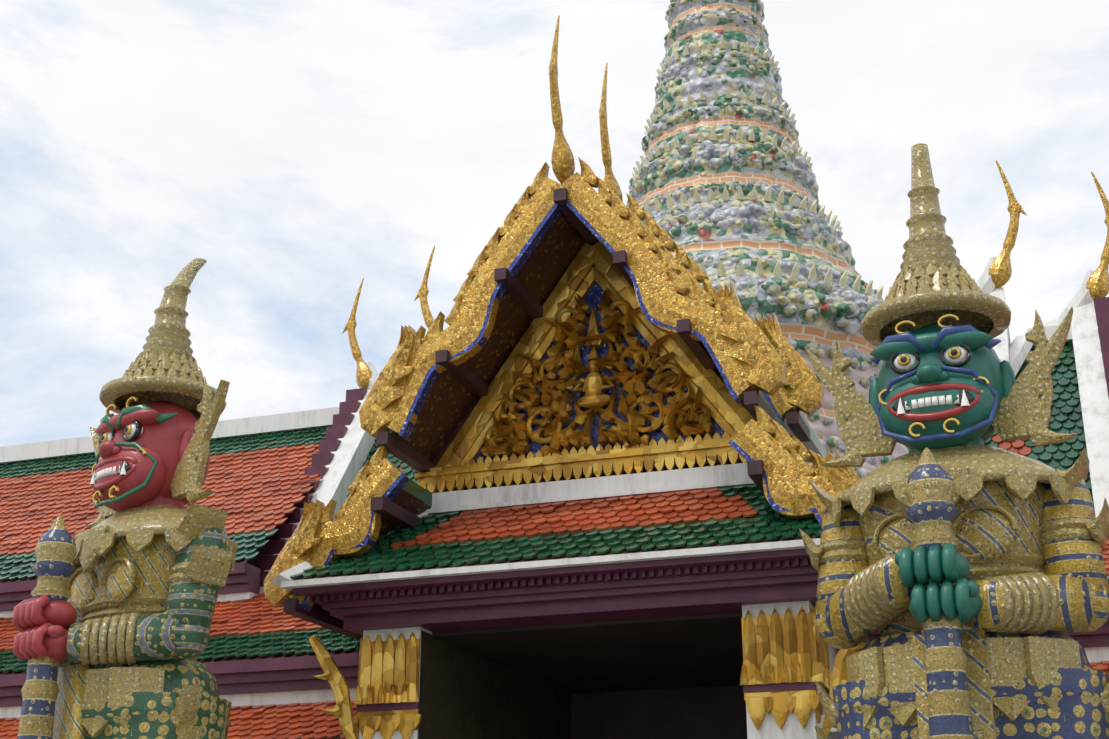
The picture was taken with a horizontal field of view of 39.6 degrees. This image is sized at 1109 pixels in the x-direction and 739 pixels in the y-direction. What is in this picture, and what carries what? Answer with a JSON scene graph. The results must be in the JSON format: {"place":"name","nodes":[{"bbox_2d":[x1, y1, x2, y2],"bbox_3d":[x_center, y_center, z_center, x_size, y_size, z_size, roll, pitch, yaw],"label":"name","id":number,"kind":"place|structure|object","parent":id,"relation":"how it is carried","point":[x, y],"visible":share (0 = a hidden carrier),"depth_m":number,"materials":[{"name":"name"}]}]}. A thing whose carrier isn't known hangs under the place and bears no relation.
{"place":"outdoors","nodes":[
{"label":"outdoors","id":0,"kind":"place"},
{"bbox_2d":[418,630,570,738],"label":"wall","id":1,"kind":"structure","parent":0,"point":[464,694],"depth_m":11.17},
{"bbox_2d":[0,0,1108,446],"label":"sky","id":2,"kind":"structure","parent":0,"point":[305,151],"materials":[{"name":"white"}]},
{"bbox_2d":[625,0,909,477],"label":"prang","id":3,"kind":"structure","parent":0,"point":[705,238],"depth_m":23.21,"materials":[{"name":"multicoloured ceramic"}]},
{"label":"ground","id":4,"kind":"structure","parent":0,"visible":0},
{"bbox_2d":[12,258,237,738],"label":"red-faced guardian statue","id":5,"kind":"object","parent":4,"relation":"on","point":[112,619],"visible":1,"depth_m":8.95,"materials":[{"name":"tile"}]},
{"bbox_2d":[0,257,1108,738],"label":"white roof trim","id":6,"kind":"structure","parent":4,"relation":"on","point":[350,455],"depth_m":11.27,"materials":[{"name":"white paint"}]},
{"bbox_2d":[283,188,810,639],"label":"roof beams","id":7,"kind":"structure","parent":6,"relation":"attached to","point":[523,297],"depth_m":10.68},
{"bbox_2d":[0,297,1108,711],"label":"eave fascia","id":8,"kind":"structure","parent":6,"relation":"attached to","point":[656,589],"depth_m":10.05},
{"bbox_2d":[0,341,1108,738],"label":"roof tiles","id":9,"kind":"object","parent":6,"relation":"on","point":[270,449],"visible":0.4,"depth_m":11.67,"materials":[{"name":"tile"}]},
{"bbox_2d":[0,265,1108,738],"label":"roof deck","id":10,"kind":"structure","parent":6,"relation":"on","point":[436,461],"depth_m":10.77,"materials":[{"name":"paint"}]},
{"bbox_2d":[299,201,821,610],"bbox_3d":[0.255,0.140,10.871,3.724,3.116,1.286,-7,-21,18],"label":"blue pediment mosaic","id":11,"kind":"object","parent":6,"relation":"attached to","point":[593,297],"visible":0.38,"depth_m":10.71},
{"bbox_2d":[313,212,821,607],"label":"roof soffit","id":12,"kind":"structure","parent":6,"relation":"attached to","point":[450,401],"depth_m":11.09,"materials":[{"name":"brown wood"}]},
{"bbox_2d":[309,241,866,738],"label":"gilded ornament","id":13,"kind":"object","parent":6,"relation":"attached to","point":[785,647],"visible":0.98,"depth_m":10.79,"materials":[{"name":"gold metal"}]},
{"bbox_2d":[391,373,826,505],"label":"roof beam ends","id":14,"kind":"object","parent":6,"relation":"on","point":[416,490],"depth_m":10.84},
{"bbox_2d":[264,15,1108,607],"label":"roof ornament","id":15,"kind":"object","parent":6,"relation":"attached to","point":[762,355],"visible":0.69,"depth_m":10.60,"materials":[{"name":"gold metal"}]},
{"bbox_2d":[432,612,746,738],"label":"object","id":16,"kind":"structure","parent":4,"relation":"on","point":[677,677],"depth_m":11.78,"materials":[{"name":"black"}]},
{"bbox_2d":[817,707,837,733],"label":"gallery walls","id":17,"kind":"structure","parent":4,"relation":"on","point":[833,730],"depth_m":9.29,"materials":[{"name":"white paint"}]},
{"bbox_2d":[799,143,1108,738],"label":"green guardian statue","id":18,"kind":"object","parent":4,"relation":"on","point":[957,563],"visible":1,"depth_m":7.52,"materials":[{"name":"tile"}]}
]}

